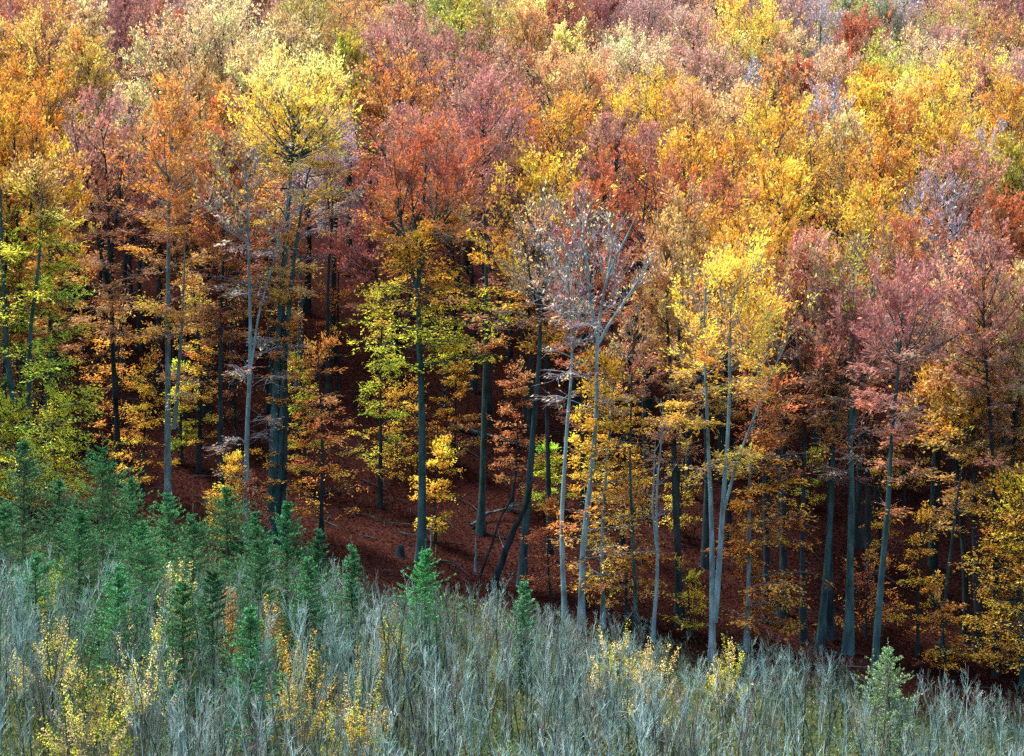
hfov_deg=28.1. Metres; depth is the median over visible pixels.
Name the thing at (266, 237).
beech tree
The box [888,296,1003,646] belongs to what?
beech tree
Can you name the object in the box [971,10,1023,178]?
beech tree
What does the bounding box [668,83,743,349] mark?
beech tree
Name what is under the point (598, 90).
beech tree
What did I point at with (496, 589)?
bare sapling
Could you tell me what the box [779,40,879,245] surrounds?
beech tree
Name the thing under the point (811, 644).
bare sapling
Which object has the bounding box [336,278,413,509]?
young beech
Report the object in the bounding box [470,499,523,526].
fallen branch
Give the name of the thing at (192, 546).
spruce tree
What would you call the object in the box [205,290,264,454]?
young beech
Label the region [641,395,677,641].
dead tree
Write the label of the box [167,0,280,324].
beech tree
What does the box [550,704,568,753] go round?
bare sapling
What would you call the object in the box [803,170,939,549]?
beech tree
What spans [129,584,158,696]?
bare sapling
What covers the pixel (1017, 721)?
bare sapling
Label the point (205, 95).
beech tree
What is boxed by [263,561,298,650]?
bare sapling
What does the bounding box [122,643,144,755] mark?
bare sapling
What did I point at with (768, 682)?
bare sapling
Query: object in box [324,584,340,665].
bare sapling
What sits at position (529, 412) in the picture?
beech tree
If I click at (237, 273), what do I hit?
beech tree
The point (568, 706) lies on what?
bare sapling
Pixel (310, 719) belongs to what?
bare sapling
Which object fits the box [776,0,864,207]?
bare tree
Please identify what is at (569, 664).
bare sapling
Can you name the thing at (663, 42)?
beech tree
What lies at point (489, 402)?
beech tree
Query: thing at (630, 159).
beech tree
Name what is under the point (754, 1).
beech tree
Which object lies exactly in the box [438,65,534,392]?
beech tree
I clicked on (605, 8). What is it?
beech tree
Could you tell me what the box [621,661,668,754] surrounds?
bare sapling
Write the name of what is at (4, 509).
spruce tree
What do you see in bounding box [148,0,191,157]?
beech tree
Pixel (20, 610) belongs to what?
bare sapling
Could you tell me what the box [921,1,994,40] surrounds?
beech tree
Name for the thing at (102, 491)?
spruce tree
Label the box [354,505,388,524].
fallen branch
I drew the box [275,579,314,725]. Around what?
bare sapling
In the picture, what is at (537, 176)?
beech tree
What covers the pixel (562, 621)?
bare sapling
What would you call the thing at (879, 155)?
beech tree
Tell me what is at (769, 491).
beech tree
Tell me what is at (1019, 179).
beech tree
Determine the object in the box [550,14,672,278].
beech tree
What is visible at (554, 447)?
young beech
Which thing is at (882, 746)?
bare sapling
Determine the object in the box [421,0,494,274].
beech tree
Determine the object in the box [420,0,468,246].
beech tree
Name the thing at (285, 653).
leafy shrub
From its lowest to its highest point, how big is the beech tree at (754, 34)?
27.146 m
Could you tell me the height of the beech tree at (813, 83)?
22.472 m
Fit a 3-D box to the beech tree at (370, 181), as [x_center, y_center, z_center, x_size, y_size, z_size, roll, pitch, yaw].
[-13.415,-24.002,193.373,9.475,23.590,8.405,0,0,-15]
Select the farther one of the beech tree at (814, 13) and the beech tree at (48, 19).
the beech tree at (814, 13)
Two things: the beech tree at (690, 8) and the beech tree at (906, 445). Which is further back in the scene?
the beech tree at (690, 8)
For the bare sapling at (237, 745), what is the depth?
76.10 m
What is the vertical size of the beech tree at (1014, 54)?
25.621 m
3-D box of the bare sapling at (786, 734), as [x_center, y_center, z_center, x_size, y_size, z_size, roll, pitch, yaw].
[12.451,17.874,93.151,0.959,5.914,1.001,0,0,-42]
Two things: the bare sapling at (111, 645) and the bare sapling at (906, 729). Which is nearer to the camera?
the bare sapling at (111, 645)
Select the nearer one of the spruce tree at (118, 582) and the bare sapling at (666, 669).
the spruce tree at (118, 582)
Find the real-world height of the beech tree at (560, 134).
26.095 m
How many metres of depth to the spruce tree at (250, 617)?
85.86 m
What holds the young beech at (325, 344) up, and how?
on the ground
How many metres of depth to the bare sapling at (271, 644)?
95.03 m
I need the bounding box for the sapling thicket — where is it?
[0,539,1023,755]
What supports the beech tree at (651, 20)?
on the ground
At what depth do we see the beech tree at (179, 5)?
186.33 m
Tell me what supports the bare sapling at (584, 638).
on the ground
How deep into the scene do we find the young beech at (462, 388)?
149.67 m
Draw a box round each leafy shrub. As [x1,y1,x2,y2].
[5,611,89,722]
[34,558,76,642]
[36,662,137,755]
[92,606,187,754]
[151,560,198,677]
[217,583,242,709]
[249,583,294,715]
[258,628,340,755]
[320,646,392,755]
[367,601,416,707]
[581,620,649,725]
[614,636,691,743]
[705,633,752,724]
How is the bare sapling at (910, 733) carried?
on the ground
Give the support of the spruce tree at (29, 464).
on the ground
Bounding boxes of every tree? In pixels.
[0,0,51,66]
[0,0,80,294]
[0,0,113,335]
[0,15,47,294]
[0,38,47,359]
[0,77,68,490]
[0,124,36,495]
[0,145,127,517]
[0,211,23,363]
[0,434,88,580]
[0,498,70,605]
[0,551,108,666]
[1,0,37,64]
[3,0,78,76]
[8,132,100,496]
[10,478,113,574]
[10,501,157,648]
[13,65,100,389]
[16,197,82,429]
[18,172,83,399]
[22,0,79,190]
[28,432,188,599]
[40,21,117,295]
[49,554,192,706]
[50,79,163,490]
[52,22,124,342]
[53,85,132,320]
[57,0,118,326]
[64,0,108,31]
[66,0,139,227]
[66,118,144,385]
[71,517,206,661]
[81,76,166,368]
[83,472,194,591]
[87,0,163,252]
[90,61,245,511]
[92,0,169,285]
[97,0,171,88]
[99,74,156,309]
[101,16,202,325]
[105,572,247,743]
[114,118,168,349]
[114,149,192,399]
[116,0,189,272]
[122,487,206,617]
[124,0,240,333]
[129,0,231,237]
[135,503,254,657]
[142,153,237,434]
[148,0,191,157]
[153,558,277,726]
[154,26,263,293]
[156,57,246,382]
[164,0,256,181]
[165,125,244,346]
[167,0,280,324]
[173,197,244,422]
[177,118,320,542]
[180,123,264,530]
[185,478,271,602]
[186,529,329,696]
[192,77,262,402]
[193,15,260,274]
[200,599,322,755]
[207,510,299,646]
[215,35,382,544]
[220,38,290,369]
[224,171,316,460]
[238,7,346,333]
[241,0,327,243]
[242,0,372,314]
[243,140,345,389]
[254,0,341,279]
[262,489,317,642]
[264,550,364,702]
[275,0,362,176]
[283,105,368,412]
[287,525,346,646]
[306,25,381,361]
[315,195,413,455]
[316,0,401,276]
[317,0,367,225]
[319,538,384,663]
[330,36,459,387]
[330,99,527,561]
[334,4,419,242]
[341,23,415,344]
[345,0,417,184]
[353,0,456,319]
[361,18,433,295]
[365,99,445,417]
[367,0,423,125]
[373,538,480,677]
[375,20,513,336]
[382,0,461,167]
[400,0,471,162]
[403,157,495,414]
[413,45,484,302]
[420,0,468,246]
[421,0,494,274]
[424,97,528,424]
[427,57,545,536]
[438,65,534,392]
[447,0,541,269]
[447,37,556,371]
[452,0,545,227]
[460,15,528,242]
[462,135,617,560]
[473,0,545,87]
[476,0,565,295]
[479,199,569,433]
[483,0,595,258]
[484,84,558,418]
[489,108,546,337]
[489,194,573,589]
[494,579,548,685]
[495,35,612,370]
[503,89,622,415]
[513,168,665,630]
[516,0,614,265]
[524,0,615,207]
[530,218,600,626]
[534,16,602,345]
[536,171,634,608]
[544,45,636,375]
[547,0,646,58]
[547,345,670,629]
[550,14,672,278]
[554,30,634,299]
[554,102,655,440]
[555,132,728,521]
[563,0,629,252]
[568,81,688,407]
[584,71,652,364]
[587,0,657,193]
[591,32,682,320]
[598,32,685,282]
[600,301,665,636]
[604,117,700,428]
[605,0,687,251]
[609,0,689,206]
[609,59,715,400]
[611,25,694,118]
[620,0,695,26]
[621,208,713,628]
[632,176,725,607]
[633,0,746,135]
[635,121,734,498]
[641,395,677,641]
[645,75,733,431]
[646,0,702,46]
[646,195,756,568]
[649,236,710,461]
[652,0,758,123]
[652,35,757,315]
[653,220,818,663]
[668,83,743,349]
[673,0,757,34]
[673,0,824,143]
[674,158,775,548]
[677,74,806,402]
[684,121,787,475]
[688,25,761,309]
[701,359,835,651]
[703,131,796,431]
[707,197,808,624]
[719,5,818,124]
[719,10,821,104]
[720,244,789,523]
[723,80,831,462]
[727,54,786,252]
[732,0,819,41]
[737,133,836,546]
[737,221,849,641]
[746,0,840,59]
[747,0,835,81]
[748,272,812,617]
[749,48,810,174]
[754,103,932,445]
[755,25,839,262]
[755,55,839,164]
[763,86,855,391]
[767,167,832,423]
[773,0,840,156]
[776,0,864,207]
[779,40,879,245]
[779,72,860,403]
[779,277,920,654]
[786,51,818,332]
[789,224,903,655]
[789,255,892,640]
[801,241,882,463]
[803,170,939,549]
[808,98,885,439]
[810,0,908,42]
[811,0,894,233]
[817,0,883,243]
[819,10,880,279]
[825,125,931,487]
[827,61,905,402]
[828,20,922,281]
[834,637,941,755]
[835,59,911,252]
[836,331,911,584]
[841,248,981,691]
[846,41,939,197]
[849,206,978,607]
[854,87,937,391]
[856,187,922,458]
[856,280,900,519]
[858,0,916,208]
[865,0,938,217]
[873,159,991,567]
[873,207,930,446]
[875,17,964,298]
[879,70,954,393]
[882,0,960,52]
[882,57,1002,368]
[887,0,1016,264]
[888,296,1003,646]
[893,102,981,431]
[894,134,1017,475]
[895,104,1023,422]
[898,0,925,27]
[898,0,984,195]
[898,15,982,275]
[909,38,1019,285]
[915,239,1023,659]
[916,0,982,21]
[918,41,1023,322]
[919,320,1023,657]
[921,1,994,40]
[925,0,1022,254]
[926,209,1023,676]
[933,461,1023,686]
[952,48,1017,363]
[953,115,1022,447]
[963,182,1023,568]
[964,333,1023,652]
[967,253,1023,529]
[968,0,1023,66]
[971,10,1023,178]
[973,70,1023,189]
[974,124,1023,446]
[974,258,1023,668]
[976,1,1023,167]
[977,0,1022,23]
[980,164,1023,457]
[990,42,1023,143]
[999,368,1023,491]
[1001,155,1023,223]
[1002,51,1023,142]
[1008,56,1023,122]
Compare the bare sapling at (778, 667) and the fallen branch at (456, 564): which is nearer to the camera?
the bare sapling at (778, 667)
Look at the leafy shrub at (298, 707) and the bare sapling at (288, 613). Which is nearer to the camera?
the leafy shrub at (298, 707)
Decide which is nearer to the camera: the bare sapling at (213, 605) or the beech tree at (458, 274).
the bare sapling at (213, 605)
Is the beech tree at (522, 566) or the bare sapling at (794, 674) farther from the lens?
the beech tree at (522, 566)
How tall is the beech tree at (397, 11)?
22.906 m
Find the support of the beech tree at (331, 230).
on the ground
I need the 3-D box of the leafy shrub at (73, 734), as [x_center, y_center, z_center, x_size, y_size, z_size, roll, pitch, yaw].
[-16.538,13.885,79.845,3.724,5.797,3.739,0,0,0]
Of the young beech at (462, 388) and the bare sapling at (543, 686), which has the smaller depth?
the bare sapling at (543, 686)
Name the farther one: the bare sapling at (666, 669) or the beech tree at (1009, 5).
the beech tree at (1009, 5)
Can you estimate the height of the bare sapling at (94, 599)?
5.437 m
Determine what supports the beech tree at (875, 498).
on the ground
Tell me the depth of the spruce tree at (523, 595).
107.90 m
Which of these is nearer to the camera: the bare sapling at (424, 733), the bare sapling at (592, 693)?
the bare sapling at (424, 733)
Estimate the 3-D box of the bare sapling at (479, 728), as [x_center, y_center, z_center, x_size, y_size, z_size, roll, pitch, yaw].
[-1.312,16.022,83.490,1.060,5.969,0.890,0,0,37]
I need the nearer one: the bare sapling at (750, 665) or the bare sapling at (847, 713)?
the bare sapling at (750, 665)
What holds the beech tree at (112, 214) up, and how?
on the ground
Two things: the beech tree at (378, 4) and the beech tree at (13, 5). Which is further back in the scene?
the beech tree at (378, 4)
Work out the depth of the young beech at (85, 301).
161.31 m
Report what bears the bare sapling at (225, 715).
on the ground
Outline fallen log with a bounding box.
[448,423,556,456]
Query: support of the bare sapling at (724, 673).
on the ground
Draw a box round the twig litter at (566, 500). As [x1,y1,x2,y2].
[0,342,1014,712]
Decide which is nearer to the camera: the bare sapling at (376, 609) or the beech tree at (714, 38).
the bare sapling at (376, 609)
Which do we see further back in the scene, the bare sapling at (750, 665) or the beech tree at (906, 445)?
the beech tree at (906, 445)
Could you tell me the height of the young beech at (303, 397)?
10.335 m
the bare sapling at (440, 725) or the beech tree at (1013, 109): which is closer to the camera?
the bare sapling at (440, 725)
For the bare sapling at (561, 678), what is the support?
on the ground
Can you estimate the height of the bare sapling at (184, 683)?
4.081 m
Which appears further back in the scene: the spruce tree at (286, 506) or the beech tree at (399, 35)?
the beech tree at (399, 35)
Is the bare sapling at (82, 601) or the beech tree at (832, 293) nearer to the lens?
the bare sapling at (82, 601)
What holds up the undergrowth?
on the ground
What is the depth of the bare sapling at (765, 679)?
111.73 m
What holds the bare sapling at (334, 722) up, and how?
on the ground
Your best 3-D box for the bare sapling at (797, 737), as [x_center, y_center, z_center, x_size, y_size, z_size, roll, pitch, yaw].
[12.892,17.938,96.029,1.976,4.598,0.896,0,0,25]
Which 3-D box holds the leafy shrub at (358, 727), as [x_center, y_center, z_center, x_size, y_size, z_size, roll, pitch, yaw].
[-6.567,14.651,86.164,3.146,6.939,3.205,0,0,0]
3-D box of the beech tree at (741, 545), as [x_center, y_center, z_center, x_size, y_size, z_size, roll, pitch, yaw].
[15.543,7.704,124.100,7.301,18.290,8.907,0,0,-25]
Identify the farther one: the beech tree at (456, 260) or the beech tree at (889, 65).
the beech tree at (889, 65)
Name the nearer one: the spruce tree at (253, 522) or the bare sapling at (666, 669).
the spruce tree at (253, 522)
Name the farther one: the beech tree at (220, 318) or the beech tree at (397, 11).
the beech tree at (397, 11)
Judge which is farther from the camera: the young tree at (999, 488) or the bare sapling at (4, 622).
the young tree at (999, 488)
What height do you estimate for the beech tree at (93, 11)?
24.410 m
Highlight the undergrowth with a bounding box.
[0,500,1023,755]
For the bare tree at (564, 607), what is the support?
on the ground
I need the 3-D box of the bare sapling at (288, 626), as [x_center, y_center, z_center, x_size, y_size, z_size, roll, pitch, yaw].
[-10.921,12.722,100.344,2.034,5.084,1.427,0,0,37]
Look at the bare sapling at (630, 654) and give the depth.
102.91 m
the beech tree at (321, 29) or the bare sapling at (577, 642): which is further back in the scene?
the beech tree at (321, 29)
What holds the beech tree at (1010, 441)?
on the ground
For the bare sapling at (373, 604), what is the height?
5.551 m
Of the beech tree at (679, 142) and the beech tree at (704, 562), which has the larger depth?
the beech tree at (679, 142)
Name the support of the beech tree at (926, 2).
on the ground
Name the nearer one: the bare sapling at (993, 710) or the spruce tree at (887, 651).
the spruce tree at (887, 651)
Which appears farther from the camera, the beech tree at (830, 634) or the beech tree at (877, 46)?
the beech tree at (877, 46)
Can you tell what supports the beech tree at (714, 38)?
on the ground
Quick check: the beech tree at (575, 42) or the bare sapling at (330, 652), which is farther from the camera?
the beech tree at (575, 42)
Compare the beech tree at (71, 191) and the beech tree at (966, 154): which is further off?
the beech tree at (966, 154)
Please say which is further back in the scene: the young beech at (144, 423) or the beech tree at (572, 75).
the beech tree at (572, 75)
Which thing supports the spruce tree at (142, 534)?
on the ground
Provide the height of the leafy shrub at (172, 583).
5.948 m
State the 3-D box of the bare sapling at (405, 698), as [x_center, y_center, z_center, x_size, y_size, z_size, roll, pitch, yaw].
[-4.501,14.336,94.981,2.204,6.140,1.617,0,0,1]
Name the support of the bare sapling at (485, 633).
on the ground
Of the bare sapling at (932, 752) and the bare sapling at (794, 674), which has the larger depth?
the bare sapling at (794, 674)
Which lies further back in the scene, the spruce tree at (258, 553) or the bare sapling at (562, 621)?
the bare sapling at (562, 621)
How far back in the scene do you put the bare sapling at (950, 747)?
100.68 m
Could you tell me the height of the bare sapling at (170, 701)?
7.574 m
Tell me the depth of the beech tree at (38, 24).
164.30 m
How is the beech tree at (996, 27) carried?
on the ground
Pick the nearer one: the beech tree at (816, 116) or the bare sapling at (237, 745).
the bare sapling at (237, 745)
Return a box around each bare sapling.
[0,563,29,658]
[2,574,19,686]
[6,646,41,755]
[7,739,27,755]
[9,554,31,677]
[11,724,30,755]
[25,558,46,624]
[26,644,55,755]
[28,599,49,677]
[40,566,97,679]
[51,552,72,636]
[52,646,83,755]
[53,597,81,707]
[64,554,75,641]
[71,583,89,663]
[76,557,109,658]
[91,558,104,639]
[94,739,137,755]
[105,580,125,693]
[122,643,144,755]
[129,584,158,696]
[131,588,150,667]
[141,681,198,755]
[159,713,181,755]
[161,655,262,755]
[178,660,193,712]
[178,675,212,749]
[186,715,221,752]
[189,584,215,678]
[196,546,213,599]
[200,683,230,755]
[201,569,229,682]
[202,684,245,755]
[221,671,241,754]
[223,658,282,755]
[228,714,254,755]
[233,669,277,755]
[242,689,271,755]
[248,693,272,755]
[258,590,284,718]
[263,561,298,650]
[272,588,299,680]
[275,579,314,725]
[278,700,310,755]
[279,628,310,755]
[293,631,314,747]
[304,618,332,737]
[305,733,327,755]
[309,680,344,755]
[309,690,323,753]
[314,636,344,718]
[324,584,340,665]
[328,696,351,751]
[331,699,354,755]
[353,633,381,754]
[359,604,373,710]
[365,623,386,721]
[367,570,378,665]
[370,598,393,685]
[377,672,392,754]
[378,718,396,755]
[386,598,424,648]
[386,609,404,716]
[387,599,425,695]
[387,674,432,755]
[392,622,436,745]
[409,610,481,745]
[411,675,444,755]
[413,639,436,754]
[413,706,433,755]
[428,635,470,755]
[429,689,467,755]
[429,694,453,755]
[435,589,450,688]
[438,616,458,752]
[459,704,480,755]
[462,583,474,644]
[465,616,510,728]
[471,631,502,689]
[473,697,493,755]
[478,598,492,662]
[478,598,497,704]
[482,592,505,648]
[485,703,598,755]
[489,573,512,613]
[521,652,565,751]
[525,606,548,645]
[530,638,547,749]
[533,688,555,755]
[533,728,565,755]
[536,601,552,632]
[536,642,549,755]
[539,606,556,672]
[541,610,578,753]
[541,612,558,672]
[541,631,581,755]
[548,618,572,719]
[549,606,573,689]
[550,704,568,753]
[552,625,578,749]
[553,603,562,639]
[554,669,577,755]
[556,666,582,755]
[557,724,584,755]
[569,606,583,691]
[574,727,600,755]
[575,615,593,683]
[578,658,603,733]
[580,679,611,755]
[582,641,600,681]
[597,665,620,754]
[598,671,609,755]
[601,659,622,755]
[607,643,629,749]
[610,614,621,676]
[612,691,650,745]
[613,622,640,680]
[613,635,635,720]
[615,646,656,755]
[619,653,668,754]
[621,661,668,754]
[636,612,644,650]
[653,634,668,683]
[655,650,671,694]
[660,706,675,755]
[682,708,722,755]
[705,712,734,755]
[709,658,733,755]
[710,641,723,682]
[710,648,728,721]
[736,637,756,690]
[737,654,769,745]
[742,636,755,709]
[749,640,761,675]
[749,643,784,710]
[758,657,767,690]
[760,657,776,719]
[764,732,791,755]
[765,647,784,697]
[774,654,810,755]
[774,712,807,755]
[775,711,796,755]
[779,654,793,737]
[790,650,805,690]
[792,716,827,755]
[794,664,852,755]
[806,642,822,701]
[807,630,816,668]
[818,668,834,734]
[828,659,852,726]
[828,679,876,755]
[840,674,854,742]
[845,653,853,683]
[846,655,898,754]
[856,715,869,755]
[867,685,883,755]
[874,736,892,755]
[882,696,921,755]
[883,694,908,754]
[885,681,947,755]
[901,724,914,755]
[911,721,938,755]
[940,719,957,755]
[941,690,974,755]
[946,712,958,755]
[948,664,974,755]
[953,696,980,737]
[965,729,987,755]
[969,687,990,752]
[973,734,995,755]
[986,697,1020,755]
[991,693,1006,755]
[1011,705,1023,750]
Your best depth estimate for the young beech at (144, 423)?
136.49 m
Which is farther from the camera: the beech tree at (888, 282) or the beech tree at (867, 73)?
the beech tree at (867, 73)
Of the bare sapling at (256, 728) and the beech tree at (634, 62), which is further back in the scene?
the beech tree at (634, 62)
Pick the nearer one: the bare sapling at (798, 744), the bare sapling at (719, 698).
the bare sapling at (798, 744)
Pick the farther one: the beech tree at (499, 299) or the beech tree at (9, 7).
the beech tree at (9, 7)
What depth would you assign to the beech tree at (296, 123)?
131.51 m
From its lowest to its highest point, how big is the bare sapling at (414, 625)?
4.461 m
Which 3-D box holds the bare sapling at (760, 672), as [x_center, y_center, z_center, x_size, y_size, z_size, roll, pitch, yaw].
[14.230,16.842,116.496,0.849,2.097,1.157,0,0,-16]
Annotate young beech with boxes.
[0,266,15,351]
[0,266,42,418]
[0,377,93,507]
[0,384,50,519]
[2,251,85,441]
[59,249,125,456]
[61,192,117,360]
[79,289,148,461]
[112,345,182,502]
[161,358,208,464]
[164,273,238,452]
[173,251,223,472]
[203,448,247,545]
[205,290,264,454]
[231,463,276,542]
[237,222,306,413]
[243,275,315,545]
[287,330,367,542]
[287,345,327,488]
[312,223,371,401]
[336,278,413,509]
[363,374,449,480]
[408,430,462,543]
[428,334,489,472]
[487,355,556,512]
[520,494,578,597]
[522,437,575,504]
[557,404,613,500]
[585,470,666,622]
[591,339,665,550]
[657,552,708,638]
[658,438,701,535]
[786,442,828,511]
[834,544,909,639]
[858,418,906,563]
[864,366,945,504]
[883,500,955,656]
[913,582,976,675]
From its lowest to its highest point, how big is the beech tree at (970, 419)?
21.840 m
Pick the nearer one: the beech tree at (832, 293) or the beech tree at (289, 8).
the beech tree at (832, 293)
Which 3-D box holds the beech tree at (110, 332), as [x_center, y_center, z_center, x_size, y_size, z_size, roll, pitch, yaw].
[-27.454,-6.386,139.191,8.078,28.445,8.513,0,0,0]
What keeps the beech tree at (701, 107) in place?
on the ground
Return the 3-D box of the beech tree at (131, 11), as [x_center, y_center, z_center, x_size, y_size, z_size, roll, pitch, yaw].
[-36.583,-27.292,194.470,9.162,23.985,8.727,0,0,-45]
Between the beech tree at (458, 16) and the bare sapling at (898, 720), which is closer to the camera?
the bare sapling at (898, 720)
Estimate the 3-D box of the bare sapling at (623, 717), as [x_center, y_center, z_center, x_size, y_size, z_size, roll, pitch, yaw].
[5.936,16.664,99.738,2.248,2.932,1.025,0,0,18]
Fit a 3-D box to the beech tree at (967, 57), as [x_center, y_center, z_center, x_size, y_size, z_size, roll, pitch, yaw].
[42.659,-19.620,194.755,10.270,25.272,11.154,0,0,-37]
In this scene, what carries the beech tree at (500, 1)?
on the ground
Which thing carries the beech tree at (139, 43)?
on the ground
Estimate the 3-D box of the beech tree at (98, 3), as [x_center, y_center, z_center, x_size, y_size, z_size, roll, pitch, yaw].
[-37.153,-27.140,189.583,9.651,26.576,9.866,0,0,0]
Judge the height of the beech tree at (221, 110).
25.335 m
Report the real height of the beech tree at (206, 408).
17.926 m
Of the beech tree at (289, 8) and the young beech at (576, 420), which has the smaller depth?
the young beech at (576, 420)
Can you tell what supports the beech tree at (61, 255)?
on the ground
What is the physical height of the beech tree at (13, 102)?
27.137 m
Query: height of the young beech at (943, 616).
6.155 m
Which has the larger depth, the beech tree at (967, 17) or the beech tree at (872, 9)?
the beech tree at (872, 9)
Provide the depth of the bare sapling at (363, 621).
98.31 m
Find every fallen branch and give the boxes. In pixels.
[295,484,329,500]
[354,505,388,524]
[436,558,492,578]
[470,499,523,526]
[834,603,864,621]
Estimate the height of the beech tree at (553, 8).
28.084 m
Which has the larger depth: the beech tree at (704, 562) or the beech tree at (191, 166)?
the beech tree at (191, 166)
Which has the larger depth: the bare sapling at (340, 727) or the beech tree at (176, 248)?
the beech tree at (176, 248)
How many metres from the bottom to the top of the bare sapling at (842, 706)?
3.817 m
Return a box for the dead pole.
[478,472,531,578]
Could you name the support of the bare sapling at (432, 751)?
on the ground
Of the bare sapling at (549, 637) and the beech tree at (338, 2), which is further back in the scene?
the beech tree at (338, 2)
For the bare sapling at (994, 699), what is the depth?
106.74 m
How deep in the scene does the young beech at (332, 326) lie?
159.64 m
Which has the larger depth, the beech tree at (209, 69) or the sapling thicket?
the beech tree at (209, 69)
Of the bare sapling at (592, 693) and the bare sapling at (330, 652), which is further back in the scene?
the bare sapling at (592, 693)
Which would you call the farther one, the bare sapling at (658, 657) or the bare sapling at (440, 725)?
the bare sapling at (658, 657)
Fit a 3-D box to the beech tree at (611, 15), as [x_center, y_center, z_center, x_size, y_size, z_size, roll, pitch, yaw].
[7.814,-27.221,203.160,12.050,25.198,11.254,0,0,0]
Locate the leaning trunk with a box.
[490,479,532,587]
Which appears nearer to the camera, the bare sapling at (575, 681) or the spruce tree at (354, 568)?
the bare sapling at (575, 681)
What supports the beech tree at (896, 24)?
on the ground
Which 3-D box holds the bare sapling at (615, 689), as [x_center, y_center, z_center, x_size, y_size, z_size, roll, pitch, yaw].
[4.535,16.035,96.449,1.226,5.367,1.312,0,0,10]
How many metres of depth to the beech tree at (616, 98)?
163.30 m
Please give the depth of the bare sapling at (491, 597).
113.43 m
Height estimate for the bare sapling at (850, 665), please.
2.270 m
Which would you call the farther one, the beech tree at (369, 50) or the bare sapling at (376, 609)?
the beech tree at (369, 50)
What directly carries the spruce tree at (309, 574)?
on the ground
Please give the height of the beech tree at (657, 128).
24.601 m
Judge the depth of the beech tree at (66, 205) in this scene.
152.29 m
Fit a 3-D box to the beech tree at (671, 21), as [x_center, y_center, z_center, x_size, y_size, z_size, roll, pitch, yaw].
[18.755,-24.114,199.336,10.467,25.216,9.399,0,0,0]
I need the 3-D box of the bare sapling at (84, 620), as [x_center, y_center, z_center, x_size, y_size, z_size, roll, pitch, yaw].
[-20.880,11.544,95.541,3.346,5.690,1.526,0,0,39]
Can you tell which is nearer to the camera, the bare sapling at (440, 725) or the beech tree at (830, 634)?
the bare sapling at (440, 725)
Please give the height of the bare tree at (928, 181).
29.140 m
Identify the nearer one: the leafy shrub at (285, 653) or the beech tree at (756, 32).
the leafy shrub at (285, 653)
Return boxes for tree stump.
[395,544,406,558]
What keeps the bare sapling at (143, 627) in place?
on the ground
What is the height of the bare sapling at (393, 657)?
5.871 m
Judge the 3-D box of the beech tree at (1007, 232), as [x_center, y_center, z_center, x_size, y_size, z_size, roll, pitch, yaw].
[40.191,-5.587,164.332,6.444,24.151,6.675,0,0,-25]
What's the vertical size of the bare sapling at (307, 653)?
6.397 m
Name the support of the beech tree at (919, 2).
on the ground
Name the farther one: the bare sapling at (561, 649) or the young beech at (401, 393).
the young beech at (401, 393)
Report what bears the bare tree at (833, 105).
on the ground
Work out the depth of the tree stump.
133.28 m
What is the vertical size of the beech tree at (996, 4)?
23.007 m
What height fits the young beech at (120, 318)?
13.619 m
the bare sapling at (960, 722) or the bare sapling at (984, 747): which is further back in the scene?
the bare sapling at (960, 722)
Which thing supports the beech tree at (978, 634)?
on the ground
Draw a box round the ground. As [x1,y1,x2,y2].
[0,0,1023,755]
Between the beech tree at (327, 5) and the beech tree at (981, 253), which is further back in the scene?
the beech tree at (327, 5)
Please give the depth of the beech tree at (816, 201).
164.47 m
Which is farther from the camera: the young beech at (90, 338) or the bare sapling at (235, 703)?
the young beech at (90, 338)
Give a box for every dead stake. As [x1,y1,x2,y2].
[430,517,433,553]
[474,538,477,573]
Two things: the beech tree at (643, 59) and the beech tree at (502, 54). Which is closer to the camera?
the beech tree at (502, 54)
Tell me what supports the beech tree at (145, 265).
on the ground
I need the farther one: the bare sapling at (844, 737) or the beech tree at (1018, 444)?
the beech tree at (1018, 444)
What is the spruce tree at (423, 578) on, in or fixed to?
on the ground
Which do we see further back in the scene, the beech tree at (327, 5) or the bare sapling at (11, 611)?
the beech tree at (327, 5)
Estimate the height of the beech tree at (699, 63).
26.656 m
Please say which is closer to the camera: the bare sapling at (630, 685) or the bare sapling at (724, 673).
the bare sapling at (630, 685)
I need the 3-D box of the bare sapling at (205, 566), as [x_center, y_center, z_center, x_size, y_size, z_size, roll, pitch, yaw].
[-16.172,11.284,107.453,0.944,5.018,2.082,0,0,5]
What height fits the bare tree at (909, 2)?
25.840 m
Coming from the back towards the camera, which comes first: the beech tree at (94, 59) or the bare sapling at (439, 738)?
the beech tree at (94, 59)
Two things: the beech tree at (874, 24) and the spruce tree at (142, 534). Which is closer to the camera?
the spruce tree at (142, 534)
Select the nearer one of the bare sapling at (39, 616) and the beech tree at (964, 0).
the bare sapling at (39, 616)
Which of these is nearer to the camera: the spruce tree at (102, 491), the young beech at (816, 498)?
the spruce tree at (102, 491)
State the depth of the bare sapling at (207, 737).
80.02 m
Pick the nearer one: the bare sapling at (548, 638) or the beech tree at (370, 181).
the bare sapling at (548, 638)
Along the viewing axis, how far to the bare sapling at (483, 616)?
110.08 m
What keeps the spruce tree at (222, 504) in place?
on the ground
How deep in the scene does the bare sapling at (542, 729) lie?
92.20 m
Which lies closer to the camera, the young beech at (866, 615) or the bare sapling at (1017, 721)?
the bare sapling at (1017, 721)
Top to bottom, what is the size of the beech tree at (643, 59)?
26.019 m
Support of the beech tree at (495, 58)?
on the ground

